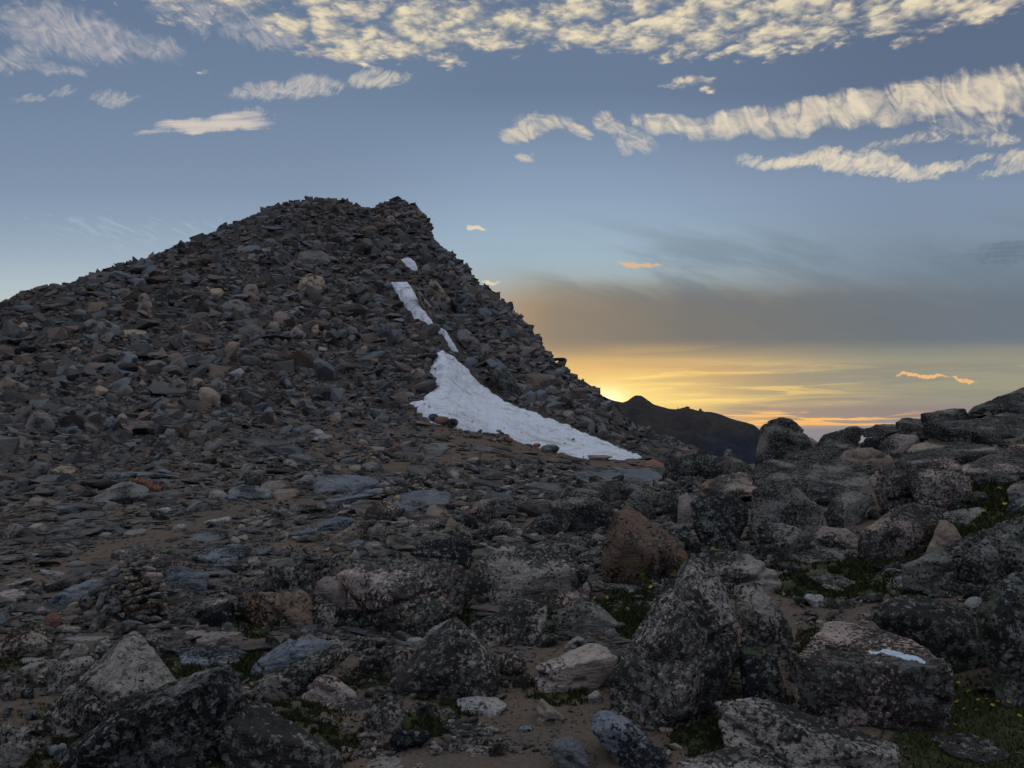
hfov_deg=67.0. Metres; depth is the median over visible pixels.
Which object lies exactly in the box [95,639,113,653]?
stone
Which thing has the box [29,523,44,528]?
stone
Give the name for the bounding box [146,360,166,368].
boulder
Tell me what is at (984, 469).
boulder
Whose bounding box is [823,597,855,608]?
stone
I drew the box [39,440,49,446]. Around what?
stone
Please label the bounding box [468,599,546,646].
boulder
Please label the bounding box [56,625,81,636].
stone
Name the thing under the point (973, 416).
boulder
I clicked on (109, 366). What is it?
stone
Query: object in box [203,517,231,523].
flat rock
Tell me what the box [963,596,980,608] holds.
stone
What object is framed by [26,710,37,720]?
stone
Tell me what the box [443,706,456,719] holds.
stone
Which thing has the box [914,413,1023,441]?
boulder
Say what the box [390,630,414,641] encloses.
stone
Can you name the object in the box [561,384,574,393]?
stone
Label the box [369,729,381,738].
stone
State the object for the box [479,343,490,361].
boulder
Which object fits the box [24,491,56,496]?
flat rock
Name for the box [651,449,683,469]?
boulder
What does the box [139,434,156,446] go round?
stone
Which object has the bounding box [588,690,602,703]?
stone
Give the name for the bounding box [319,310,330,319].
stone
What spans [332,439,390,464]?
stones
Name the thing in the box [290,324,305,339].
stone
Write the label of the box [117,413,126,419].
stone
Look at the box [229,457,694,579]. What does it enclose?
rubble
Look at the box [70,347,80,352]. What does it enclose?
stone
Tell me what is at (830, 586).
flat rock
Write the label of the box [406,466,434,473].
flat rock
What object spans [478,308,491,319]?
stone
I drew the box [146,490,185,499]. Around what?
flat rock
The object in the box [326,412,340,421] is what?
stone
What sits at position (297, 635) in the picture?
flat rock
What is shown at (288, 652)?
boulder
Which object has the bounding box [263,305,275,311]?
stone
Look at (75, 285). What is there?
boulder
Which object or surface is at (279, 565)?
flat rock
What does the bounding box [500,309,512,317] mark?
stone
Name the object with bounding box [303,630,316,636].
stone
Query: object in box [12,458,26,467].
stone
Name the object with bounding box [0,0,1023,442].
sky
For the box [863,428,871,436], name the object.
stone
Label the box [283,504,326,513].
flat rock
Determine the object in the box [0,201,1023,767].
ground
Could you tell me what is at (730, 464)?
boulder
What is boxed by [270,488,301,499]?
boulder
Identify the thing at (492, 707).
flat rock
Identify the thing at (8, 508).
flat rock
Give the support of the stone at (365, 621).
on the ground at (590, 745)
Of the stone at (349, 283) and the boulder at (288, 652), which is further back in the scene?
the stone at (349, 283)
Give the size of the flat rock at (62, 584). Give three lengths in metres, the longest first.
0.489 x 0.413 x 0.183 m
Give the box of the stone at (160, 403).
[154,401,165,405]
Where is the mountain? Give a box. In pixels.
[606,395,758,463]
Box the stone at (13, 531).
[3,523,24,539]
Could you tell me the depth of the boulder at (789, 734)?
3.72 m
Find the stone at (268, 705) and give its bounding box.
[257,702,273,709]
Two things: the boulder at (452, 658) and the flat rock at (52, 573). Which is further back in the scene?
the flat rock at (52, 573)
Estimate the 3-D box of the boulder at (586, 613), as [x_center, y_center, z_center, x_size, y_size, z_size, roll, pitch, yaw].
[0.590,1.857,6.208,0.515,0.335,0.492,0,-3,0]
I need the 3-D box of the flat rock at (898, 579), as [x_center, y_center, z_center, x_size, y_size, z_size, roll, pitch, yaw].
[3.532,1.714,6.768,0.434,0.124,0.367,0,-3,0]
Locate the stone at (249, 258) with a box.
[247,255,258,261]
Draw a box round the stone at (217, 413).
[211,410,222,416]
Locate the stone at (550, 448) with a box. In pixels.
[540,444,558,453]
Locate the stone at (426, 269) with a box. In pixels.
[421,264,433,275]
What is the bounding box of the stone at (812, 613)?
[807,611,817,616]
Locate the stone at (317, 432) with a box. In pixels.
[309,429,323,435]
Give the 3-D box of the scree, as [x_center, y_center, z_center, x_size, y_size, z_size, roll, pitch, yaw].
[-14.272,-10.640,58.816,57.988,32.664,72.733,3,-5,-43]
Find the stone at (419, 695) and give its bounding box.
[413,692,427,698]
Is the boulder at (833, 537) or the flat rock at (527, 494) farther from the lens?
the flat rock at (527, 494)
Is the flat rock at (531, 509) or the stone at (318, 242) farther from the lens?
the stone at (318, 242)
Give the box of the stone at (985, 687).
[976,682,994,696]
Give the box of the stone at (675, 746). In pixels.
[669,743,683,750]
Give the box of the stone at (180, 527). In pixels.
[172,524,187,531]
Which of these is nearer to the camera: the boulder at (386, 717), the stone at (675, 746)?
the stone at (675, 746)
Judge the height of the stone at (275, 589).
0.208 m
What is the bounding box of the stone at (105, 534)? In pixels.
[98,532,110,535]
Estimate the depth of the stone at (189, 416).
35.17 m
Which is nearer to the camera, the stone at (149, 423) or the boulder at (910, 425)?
the boulder at (910, 425)
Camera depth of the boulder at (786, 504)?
8.97 m
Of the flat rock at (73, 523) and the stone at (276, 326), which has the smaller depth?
the flat rock at (73, 523)
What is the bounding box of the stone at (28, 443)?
[25,440,33,447]
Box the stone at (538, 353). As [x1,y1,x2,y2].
[533,350,545,357]
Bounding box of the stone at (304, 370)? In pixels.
[299,367,308,375]
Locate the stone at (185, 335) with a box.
[180,332,189,339]
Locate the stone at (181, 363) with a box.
[173,358,187,369]
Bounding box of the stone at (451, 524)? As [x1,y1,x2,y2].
[445,517,456,530]
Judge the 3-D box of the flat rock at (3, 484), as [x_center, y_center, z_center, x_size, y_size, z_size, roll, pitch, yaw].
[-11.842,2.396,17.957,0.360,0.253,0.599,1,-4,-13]
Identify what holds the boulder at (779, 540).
on the ground at (590, 745)
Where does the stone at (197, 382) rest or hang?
on the ground at (590, 745)
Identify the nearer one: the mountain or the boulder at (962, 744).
the boulder at (962, 744)
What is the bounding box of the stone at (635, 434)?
[630,432,638,437]
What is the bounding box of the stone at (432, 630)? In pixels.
[423,620,447,638]
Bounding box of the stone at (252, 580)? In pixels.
[249,578,264,583]
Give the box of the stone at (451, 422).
[446,418,457,426]
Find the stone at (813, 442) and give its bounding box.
[809,437,816,447]
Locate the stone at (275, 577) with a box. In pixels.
[264,567,290,589]
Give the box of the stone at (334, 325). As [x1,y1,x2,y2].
[330,321,338,330]
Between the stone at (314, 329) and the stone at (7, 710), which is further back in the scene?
the stone at (314, 329)
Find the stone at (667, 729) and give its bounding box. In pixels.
[659,727,672,733]
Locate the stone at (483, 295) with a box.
[481,293,489,298]
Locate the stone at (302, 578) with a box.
[288,565,312,593]
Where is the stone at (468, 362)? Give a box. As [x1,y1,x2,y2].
[464,358,477,367]
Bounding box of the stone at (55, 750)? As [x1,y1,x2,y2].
[48,743,66,758]
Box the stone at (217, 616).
[196,602,235,626]
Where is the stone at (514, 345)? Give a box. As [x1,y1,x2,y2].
[508,344,518,348]
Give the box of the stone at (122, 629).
[113,623,138,636]
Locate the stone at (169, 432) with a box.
[163,428,174,437]
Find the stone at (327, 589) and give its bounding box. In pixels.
[313,576,347,607]
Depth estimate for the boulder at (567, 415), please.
51.79 m
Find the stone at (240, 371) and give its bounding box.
[229,368,244,377]
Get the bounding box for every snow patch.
[391,282,432,324]
[401,257,417,270]
[410,350,640,459]
[438,328,457,351]
[866,649,925,663]
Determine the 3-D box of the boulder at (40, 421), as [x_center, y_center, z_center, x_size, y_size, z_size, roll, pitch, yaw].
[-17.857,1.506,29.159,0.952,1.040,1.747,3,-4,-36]
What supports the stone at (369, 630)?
on the ground at (590, 745)
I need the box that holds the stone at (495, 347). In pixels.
[491,345,498,349]
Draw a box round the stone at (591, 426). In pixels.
[588,421,594,432]
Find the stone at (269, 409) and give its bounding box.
[262,407,273,414]
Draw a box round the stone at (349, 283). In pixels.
[345,281,356,286]
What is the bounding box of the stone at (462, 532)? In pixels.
[452,522,472,540]
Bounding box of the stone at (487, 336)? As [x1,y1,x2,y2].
[483,334,494,338]
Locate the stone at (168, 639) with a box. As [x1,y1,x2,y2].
[164,636,172,641]
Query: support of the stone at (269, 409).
on the ground at (590, 745)
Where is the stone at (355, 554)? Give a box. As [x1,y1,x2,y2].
[350,549,358,558]
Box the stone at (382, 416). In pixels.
[378,413,388,422]
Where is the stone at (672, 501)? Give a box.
[662,489,688,515]
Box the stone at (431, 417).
[428,414,438,420]
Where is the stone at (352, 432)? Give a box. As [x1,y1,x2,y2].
[348,429,358,434]
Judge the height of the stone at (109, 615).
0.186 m
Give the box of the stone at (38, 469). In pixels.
[30,462,49,478]
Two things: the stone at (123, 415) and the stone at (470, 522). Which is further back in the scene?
the stone at (123, 415)
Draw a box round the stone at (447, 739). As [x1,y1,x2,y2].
[443,736,456,743]
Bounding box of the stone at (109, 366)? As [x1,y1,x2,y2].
[103,362,115,371]
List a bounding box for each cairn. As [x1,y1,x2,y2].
[66,560,168,624]
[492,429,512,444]
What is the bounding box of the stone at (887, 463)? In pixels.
[881,455,893,472]
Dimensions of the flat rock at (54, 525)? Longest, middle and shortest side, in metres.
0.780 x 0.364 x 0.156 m
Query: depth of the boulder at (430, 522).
11.74 m
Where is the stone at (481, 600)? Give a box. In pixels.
[468,595,490,607]
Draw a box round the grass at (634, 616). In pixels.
[0,452,1023,767]
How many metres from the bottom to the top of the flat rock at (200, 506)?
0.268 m
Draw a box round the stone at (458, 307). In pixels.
[451,298,463,313]
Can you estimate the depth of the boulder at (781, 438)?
16.71 m
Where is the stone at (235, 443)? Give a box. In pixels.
[228,440,238,446]
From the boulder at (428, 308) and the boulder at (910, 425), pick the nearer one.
the boulder at (910, 425)
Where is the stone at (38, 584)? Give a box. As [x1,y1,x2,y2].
[29,580,44,591]
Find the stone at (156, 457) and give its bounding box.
[149,453,164,461]
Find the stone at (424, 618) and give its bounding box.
[405,599,444,637]
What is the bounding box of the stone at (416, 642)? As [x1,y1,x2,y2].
[406,637,425,646]
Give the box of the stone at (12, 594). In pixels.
[0,589,25,602]
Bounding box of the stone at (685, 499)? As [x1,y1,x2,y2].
[677,492,698,523]
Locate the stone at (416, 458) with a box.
[410,453,424,464]
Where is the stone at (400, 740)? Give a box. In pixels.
[383,729,431,752]
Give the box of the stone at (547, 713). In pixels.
[536,698,564,724]
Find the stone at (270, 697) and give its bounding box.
[262,691,283,703]
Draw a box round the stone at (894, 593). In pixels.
[888,589,900,596]
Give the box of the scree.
[0,196,707,512]
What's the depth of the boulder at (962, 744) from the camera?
3.71 m
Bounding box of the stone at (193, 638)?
[183,635,201,640]
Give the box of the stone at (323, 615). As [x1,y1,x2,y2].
[312,603,335,626]
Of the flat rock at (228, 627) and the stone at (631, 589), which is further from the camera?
the stone at (631, 589)
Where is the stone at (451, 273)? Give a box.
[448,270,454,277]
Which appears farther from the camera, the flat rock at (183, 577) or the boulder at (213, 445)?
the boulder at (213, 445)
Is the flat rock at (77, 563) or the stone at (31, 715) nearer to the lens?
the stone at (31, 715)
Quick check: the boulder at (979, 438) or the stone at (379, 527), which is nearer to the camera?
the stone at (379, 527)
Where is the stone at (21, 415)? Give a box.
[12,406,31,423]
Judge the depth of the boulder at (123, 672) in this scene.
4.07 m
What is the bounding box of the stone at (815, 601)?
[804,594,824,607]
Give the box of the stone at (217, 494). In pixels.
[208,490,226,500]
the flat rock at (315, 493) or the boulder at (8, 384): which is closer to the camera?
the flat rock at (315, 493)
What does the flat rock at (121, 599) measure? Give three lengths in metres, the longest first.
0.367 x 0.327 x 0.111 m
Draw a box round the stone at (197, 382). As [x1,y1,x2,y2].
[187,378,201,386]
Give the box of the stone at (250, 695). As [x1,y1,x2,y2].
[240,691,256,701]
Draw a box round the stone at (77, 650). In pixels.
[58,643,89,659]
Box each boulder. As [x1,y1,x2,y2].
[0,377,28,391]
[0,622,53,658]
[0,674,15,700]
[0,728,38,767]
[25,410,54,432]
[34,631,175,738]
[46,656,93,695]
[58,664,240,767]
[65,281,93,288]
[83,319,119,332]
[90,481,150,504]
[95,446,131,464]
[116,351,137,363]
[133,477,162,491]
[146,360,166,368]
[151,554,194,568]
[154,289,178,301]
[172,377,185,390]
[198,387,219,405]
[204,438,223,452]
[209,377,226,391]
[217,222,227,230]
[218,704,341,767]
[219,299,252,314]
[236,591,313,627]
[237,324,265,336]
[239,470,267,486]
[242,284,259,303]
[250,635,333,676]
[253,644,349,701]
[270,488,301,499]
[297,273,325,292]
[301,674,357,701]
[323,699,370,718]
[330,521,369,543]
[335,557,471,632]
[358,645,415,674]
[360,462,384,472]
[362,701,405,734]
[364,501,405,520]
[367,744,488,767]
[385,215,394,221]
[385,617,499,700]
[394,490,452,511]
[400,440,421,452]
[409,516,445,528]
[410,538,472,569]
[411,285,435,315]
[422,443,451,454]
[429,278,450,307]
[451,490,486,500]
[457,328,479,348]
[464,544,588,604]
[468,498,500,521]
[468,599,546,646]
[471,521,512,541]
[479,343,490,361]
[486,357,513,378]
[489,368,520,395]
[500,651,530,687]
[522,506,570,535]
[535,643,618,692]
[546,487,615,529]
[555,595,618,631]
[560,410,576,423]
[570,517,597,531]
[590,710,668,767]
[601,504,687,584]
[608,558,740,730]
[615,475,623,480]
[616,500,656,519]
[638,484,655,489]
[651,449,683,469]
[662,453,721,481]
[662,507,677,519]
[668,527,708,553]
[677,746,846,767]
[685,479,702,484]
[685,549,781,598]
[690,492,748,550]
[697,472,756,496]
[715,697,902,767]
[721,454,751,474]
[733,581,797,669]
[739,494,751,501]
[739,640,786,701]
[750,483,827,540]
[752,459,871,501]
[755,417,811,465]
[758,521,812,560]
[782,563,797,573]
[783,440,854,459]
[784,552,797,561]
[795,621,954,731]
[813,527,857,549]
[815,496,831,504]
[816,426,863,446]
[826,492,871,527]
[840,448,886,468]
[858,502,943,562]
[860,436,885,449]
[867,424,899,436]
[869,468,914,513]
[872,595,986,673]
[878,434,924,455]
[883,428,904,436]
[894,440,1005,469]
[895,418,924,434]
[901,515,1023,595]
[905,457,972,512]
[908,439,959,453]
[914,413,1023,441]
[920,408,966,427]
[925,520,961,554]
[931,732,1009,762]
[962,444,1023,484]
[963,414,986,419]
[966,387,1023,416]
[971,434,1003,443]
[976,571,1023,706]
[1010,438,1023,445]
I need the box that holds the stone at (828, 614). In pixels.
[825,611,835,618]
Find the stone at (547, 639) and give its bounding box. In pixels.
[534,632,561,647]
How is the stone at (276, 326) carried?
on the ground at (590, 745)
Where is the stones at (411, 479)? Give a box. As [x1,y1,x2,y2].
[383,472,451,500]
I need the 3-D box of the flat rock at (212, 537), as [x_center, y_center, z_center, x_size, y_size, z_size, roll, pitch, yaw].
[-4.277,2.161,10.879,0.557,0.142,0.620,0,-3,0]
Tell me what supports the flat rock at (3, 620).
on the ground at (590, 745)
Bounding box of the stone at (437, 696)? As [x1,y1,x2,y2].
[433,693,448,700]
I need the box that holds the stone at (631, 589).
[623,586,641,593]
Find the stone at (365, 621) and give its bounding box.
[358,610,375,630]
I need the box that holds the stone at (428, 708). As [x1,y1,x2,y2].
[415,704,437,716]
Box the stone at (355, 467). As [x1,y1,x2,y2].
[347,465,360,469]
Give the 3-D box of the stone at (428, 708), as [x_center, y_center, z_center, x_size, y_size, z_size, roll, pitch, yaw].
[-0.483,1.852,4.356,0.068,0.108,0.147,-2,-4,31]
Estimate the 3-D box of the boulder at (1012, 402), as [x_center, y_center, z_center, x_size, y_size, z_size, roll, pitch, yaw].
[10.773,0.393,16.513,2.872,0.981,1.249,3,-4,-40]
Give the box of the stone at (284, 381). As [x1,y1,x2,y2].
[278,377,292,388]
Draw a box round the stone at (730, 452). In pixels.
[723,449,735,456]
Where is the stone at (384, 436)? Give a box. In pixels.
[378,433,389,439]
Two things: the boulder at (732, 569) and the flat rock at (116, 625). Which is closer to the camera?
the flat rock at (116, 625)
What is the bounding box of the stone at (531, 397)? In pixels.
[524,393,535,402]
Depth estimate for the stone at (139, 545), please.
10.20 m
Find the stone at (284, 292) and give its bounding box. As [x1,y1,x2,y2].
[280,290,294,295]
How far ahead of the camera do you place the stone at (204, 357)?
48.75 m
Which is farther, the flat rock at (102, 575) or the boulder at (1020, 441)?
the boulder at (1020, 441)
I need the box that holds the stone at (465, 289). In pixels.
[462,285,476,293]
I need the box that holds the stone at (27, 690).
[20,683,33,698]
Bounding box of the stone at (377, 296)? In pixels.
[373,294,383,298]
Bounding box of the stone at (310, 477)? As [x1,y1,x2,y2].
[300,474,314,482]
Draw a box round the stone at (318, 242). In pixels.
[312,240,320,246]
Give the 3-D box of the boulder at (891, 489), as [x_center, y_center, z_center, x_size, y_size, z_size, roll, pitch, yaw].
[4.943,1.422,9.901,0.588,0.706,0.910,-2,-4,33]
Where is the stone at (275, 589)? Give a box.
[255,587,283,594]
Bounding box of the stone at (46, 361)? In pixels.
[42,359,54,363]
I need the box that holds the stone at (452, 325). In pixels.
[442,321,455,329]
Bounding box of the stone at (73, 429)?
[66,426,81,433]
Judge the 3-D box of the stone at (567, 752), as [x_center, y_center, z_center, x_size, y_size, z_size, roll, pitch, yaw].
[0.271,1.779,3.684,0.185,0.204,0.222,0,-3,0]
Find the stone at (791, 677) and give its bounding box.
[787,672,795,683]
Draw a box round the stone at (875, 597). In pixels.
[862,593,884,602]
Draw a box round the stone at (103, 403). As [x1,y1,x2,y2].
[93,399,107,409]
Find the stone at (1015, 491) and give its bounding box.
[1007,483,1023,501]
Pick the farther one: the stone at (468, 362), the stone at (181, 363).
the stone at (468, 362)
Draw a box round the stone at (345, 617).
[334,607,359,627]
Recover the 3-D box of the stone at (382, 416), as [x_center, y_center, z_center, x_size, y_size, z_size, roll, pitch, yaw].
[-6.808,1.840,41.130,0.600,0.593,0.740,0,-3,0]
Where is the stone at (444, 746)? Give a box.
[438,742,451,750]
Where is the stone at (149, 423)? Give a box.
[138,420,153,425]
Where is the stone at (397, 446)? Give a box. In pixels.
[394,443,399,449]
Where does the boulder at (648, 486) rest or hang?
on the ground at (590, 745)
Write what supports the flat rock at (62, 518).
on the ground at (590, 745)
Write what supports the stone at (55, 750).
on the ground at (590, 745)
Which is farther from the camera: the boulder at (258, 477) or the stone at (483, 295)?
the stone at (483, 295)
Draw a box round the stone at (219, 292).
[210,288,223,296]
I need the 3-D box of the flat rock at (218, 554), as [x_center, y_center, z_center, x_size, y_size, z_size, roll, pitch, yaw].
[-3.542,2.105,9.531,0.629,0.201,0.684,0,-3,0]
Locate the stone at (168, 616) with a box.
[158,608,171,619]
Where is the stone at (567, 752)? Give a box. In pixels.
[550,737,588,767]
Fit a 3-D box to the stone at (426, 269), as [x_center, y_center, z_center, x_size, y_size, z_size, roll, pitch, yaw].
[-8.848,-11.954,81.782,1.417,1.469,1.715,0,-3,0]
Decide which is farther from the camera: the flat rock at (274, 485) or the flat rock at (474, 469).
the flat rock at (474, 469)
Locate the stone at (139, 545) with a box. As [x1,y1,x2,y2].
[133,543,146,547]
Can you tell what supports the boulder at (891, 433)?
on the ground at (590, 745)
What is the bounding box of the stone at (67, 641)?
[53,639,75,643]
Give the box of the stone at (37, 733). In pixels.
[27,730,44,736]
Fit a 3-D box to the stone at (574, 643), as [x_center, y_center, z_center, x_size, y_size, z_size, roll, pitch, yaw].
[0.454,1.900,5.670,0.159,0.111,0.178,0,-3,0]
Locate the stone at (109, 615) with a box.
[105,605,129,617]
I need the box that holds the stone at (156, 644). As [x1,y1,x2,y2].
[147,638,169,653]
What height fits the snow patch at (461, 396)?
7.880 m
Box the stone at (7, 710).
[2,706,13,715]
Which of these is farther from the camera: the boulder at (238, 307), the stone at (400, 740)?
the boulder at (238, 307)
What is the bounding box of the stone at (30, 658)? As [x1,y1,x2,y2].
[19,656,48,663]
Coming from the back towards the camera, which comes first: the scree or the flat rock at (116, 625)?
the scree
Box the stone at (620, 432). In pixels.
[617,430,625,439]
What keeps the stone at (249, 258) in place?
on the ground at (590, 745)
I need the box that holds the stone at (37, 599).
[16,595,43,603]
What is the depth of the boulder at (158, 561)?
8.87 m
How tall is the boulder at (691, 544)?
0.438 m
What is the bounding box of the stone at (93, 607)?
[87,604,99,620]
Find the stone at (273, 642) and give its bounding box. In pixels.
[265,635,279,650]
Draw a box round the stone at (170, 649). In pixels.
[163,647,177,651]
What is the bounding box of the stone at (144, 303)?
[137,293,151,313]
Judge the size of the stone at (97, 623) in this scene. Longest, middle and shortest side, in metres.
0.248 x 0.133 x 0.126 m
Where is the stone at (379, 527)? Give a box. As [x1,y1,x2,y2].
[369,520,386,534]
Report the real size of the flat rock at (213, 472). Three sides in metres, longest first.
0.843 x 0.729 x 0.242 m
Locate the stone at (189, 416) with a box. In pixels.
[184,413,192,420]
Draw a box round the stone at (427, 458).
[424,456,434,460]
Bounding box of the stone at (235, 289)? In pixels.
[230,285,241,293]
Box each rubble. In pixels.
[0,453,602,595]
[0,564,984,758]
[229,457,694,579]
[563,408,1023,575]
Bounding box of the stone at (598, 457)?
[583,455,611,460]
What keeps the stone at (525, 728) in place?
on the ground at (590, 745)
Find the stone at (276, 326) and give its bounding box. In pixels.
[268,322,282,330]
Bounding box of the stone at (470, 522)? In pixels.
[460,516,478,529]
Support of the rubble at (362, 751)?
on the ground at (590, 745)
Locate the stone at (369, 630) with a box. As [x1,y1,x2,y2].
[364,626,374,636]
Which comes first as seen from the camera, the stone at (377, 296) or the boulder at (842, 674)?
the boulder at (842, 674)
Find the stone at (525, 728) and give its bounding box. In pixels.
[518,725,532,732]
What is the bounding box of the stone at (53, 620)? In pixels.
[44,612,60,628]
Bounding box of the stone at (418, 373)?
[411,368,424,377]
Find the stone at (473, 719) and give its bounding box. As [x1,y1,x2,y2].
[464,716,478,722]
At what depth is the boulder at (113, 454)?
23.11 m
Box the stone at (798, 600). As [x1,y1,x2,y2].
[792,596,808,605]
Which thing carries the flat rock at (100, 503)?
on the ground at (590, 745)
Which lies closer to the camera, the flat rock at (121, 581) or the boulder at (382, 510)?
the flat rock at (121, 581)
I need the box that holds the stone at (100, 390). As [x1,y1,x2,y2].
[92,385,107,395]
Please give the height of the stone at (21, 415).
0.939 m
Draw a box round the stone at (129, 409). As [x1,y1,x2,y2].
[126,406,132,411]
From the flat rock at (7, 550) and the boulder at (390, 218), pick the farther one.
the boulder at (390, 218)
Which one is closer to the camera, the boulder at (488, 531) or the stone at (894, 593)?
the stone at (894, 593)
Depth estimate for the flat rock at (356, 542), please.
10.32 m
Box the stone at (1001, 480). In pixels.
[994,473,1021,485]
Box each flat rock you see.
[0,481,11,488]
[0,498,15,506]
[0,504,21,511]
[0,547,20,554]
[0,555,16,560]
[0,578,33,588]
[0,596,10,604]
[0,613,11,624]
[3,513,17,517]
[11,607,57,615]
[11,659,54,683]
[23,499,61,506]
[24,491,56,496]
[29,496,45,501]
[31,516,44,520]
[35,475,60,482]
[35,522,65,532]
[35,550,71,556]
[35,622,55,632]
[40,570,64,576]
[40,576,91,592]
[42,577,103,606]
[50,526,69,533]
[50,543,77,550]
[51,466,75,473]
[53,643,72,650]
[55,506,81,510]
[55,516,72,521]
[61,571,90,577]
[62,634,109,640]
[65,519,91,526]
[66,560,85,567]
[76,468,103,471]
[76,490,98,496]
[76,526,101,536]
[78,480,114,485]
[80,604,107,615]
[81,511,104,517]
[81,621,91,627]
[90,500,120,506]
[93,597,130,604]
[95,563,146,576]
[98,523,132,528]
[105,619,131,627]
[110,527,127,535]
[111,549,148,561]
[113,472,138,477]
[114,571,147,584]
[123,329,146,334]
[123,528,146,536]
[124,501,146,509]
[128,622,162,634]
[135,510,166,516]
[137,472,177,478]
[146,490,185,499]
[146,632,175,640]
[149,512,168,519]
[155,565,209,591]
[157,507,171,512]
[160,548,192,556]
[167,591,201,596]
[170,617,198,625]
[172,593,190,597]
[172,634,196,643]
[174,598,230,618]
[177,644,247,666]
[184,501,213,511]
[185,629,241,641]
[189,531,228,541]
[191,543,251,563]
[194,490,213,494]
[203,470,228,475]
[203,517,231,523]
[207,562,232,568]
[207,580,231,589]
[215,542,234,544]
[215,637,232,644]
[220,622,237,631]
[221,563,258,569]
[226,484,271,500]
[237,526,255,533]
[245,519,290,527]
[255,545,274,555]
[255,560,293,569]
[260,480,287,490]
[265,457,276,460]
[271,556,303,565]
[277,507,297,514]
[283,452,311,461]
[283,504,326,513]
[288,526,317,537]
[289,589,306,592]
[290,631,305,639]
[291,436,308,444]
[292,471,325,477]
[294,554,326,561]
[296,535,319,541]
[298,250,329,264]
[301,490,326,495]
[309,532,320,536]
[310,554,370,587]
[311,475,378,493]
[313,433,332,440]
[316,516,356,530]
[324,488,383,504]
[333,626,354,634]
[337,513,357,516]
[348,539,363,545]
[350,499,378,505]
[350,635,386,650]
[363,541,381,549]
[363,544,392,557]
[365,520,389,525]
[372,446,384,449]
[377,636,408,648]
[385,477,403,481]
[386,537,413,547]
[394,529,418,537]
[397,512,426,519]
[397,545,413,551]
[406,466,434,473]
[426,504,447,517]
[440,720,501,737]
[457,696,506,717]
[464,465,482,473]
[472,544,486,549]
[472,548,494,560]
[473,446,495,452]
[490,581,590,610]
[494,535,527,546]
[501,512,526,517]
[512,490,528,492]
[515,492,531,495]
[517,502,545,516]
[521,534,547,540]
[524,481,574,491]
[573,468,663,481]
[576,466,608,470]
[587,481,639,502]
[587,574,602,581]
[588,580,635,592]
[629,487,670,501]
[636,459,664,470]
[650,502,666,507]
[795,540,858,563]
[810,572,854,586]
[822,584,842,590]
[895,574,901,586]
[943,507,985,527]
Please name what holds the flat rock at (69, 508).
on the ground at (590, 745)
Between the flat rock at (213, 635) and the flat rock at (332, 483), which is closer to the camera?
the flat rock at (213, 635)
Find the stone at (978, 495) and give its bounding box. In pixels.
[969,491,989,503]
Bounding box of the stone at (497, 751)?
[488,747,506,756]
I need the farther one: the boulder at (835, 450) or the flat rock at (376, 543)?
the boulder at (835, 450)
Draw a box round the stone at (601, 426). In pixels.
[596,423,607,435]
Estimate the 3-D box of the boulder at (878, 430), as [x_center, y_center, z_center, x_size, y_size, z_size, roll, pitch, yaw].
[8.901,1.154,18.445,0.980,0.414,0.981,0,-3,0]
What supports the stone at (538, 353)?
on the ground at (590, 745)
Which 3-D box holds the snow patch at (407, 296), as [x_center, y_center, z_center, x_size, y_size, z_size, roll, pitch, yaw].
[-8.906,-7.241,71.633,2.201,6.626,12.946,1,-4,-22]
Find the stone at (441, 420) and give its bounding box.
[434,416,448,423]
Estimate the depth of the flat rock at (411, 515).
12.44 m
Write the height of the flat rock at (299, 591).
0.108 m
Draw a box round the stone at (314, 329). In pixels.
[307,324,318,333]
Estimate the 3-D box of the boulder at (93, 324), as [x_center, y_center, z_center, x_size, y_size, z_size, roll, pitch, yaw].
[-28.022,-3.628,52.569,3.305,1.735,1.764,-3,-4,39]
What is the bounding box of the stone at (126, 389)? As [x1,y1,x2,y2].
[118,384,133,394]
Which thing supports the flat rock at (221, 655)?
on the ground at (590, 745)
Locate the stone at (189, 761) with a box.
[153,754,197,767]
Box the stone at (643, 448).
[637,443,650,455]
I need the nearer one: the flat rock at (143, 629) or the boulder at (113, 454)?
the flat rock at (143, 629)
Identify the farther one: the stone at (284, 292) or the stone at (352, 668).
the stone at (284, 292)
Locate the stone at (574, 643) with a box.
[564,636,584,649]
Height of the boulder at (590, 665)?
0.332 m
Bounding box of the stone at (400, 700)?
[391,697,403,703]
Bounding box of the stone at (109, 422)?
[104,416,115,430]
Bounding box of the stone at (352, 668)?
[346,666,358,672]
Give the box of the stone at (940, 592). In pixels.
[937,589,955,597]
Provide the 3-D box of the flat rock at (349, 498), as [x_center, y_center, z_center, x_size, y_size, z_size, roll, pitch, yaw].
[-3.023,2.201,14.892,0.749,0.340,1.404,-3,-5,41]
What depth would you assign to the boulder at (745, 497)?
12.68 m
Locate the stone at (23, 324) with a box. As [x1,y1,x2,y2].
[18,322,28,327]
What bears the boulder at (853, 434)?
on the ground at (590, 745)
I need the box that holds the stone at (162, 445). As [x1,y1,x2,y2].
[154,440,170,450]
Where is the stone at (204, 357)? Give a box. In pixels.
[200,355,216,359]
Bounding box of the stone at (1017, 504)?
[1005,498,1023,515]
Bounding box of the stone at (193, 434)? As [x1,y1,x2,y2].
[187,430,200,439]
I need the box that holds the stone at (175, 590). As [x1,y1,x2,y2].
[165,588,186,593]
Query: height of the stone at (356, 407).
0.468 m
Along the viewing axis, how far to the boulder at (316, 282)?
70.91 m
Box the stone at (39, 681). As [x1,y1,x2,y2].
[34,674,46,687]
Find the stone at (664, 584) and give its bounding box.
[657,580,668,589]
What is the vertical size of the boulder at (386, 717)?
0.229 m
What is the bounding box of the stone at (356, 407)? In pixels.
[353,404,364,410]
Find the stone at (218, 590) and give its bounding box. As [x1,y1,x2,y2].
[215,587,224,593]
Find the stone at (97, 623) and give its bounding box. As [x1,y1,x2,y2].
[86,614,107,633]
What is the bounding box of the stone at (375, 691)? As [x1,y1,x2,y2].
[364,685,385,697]

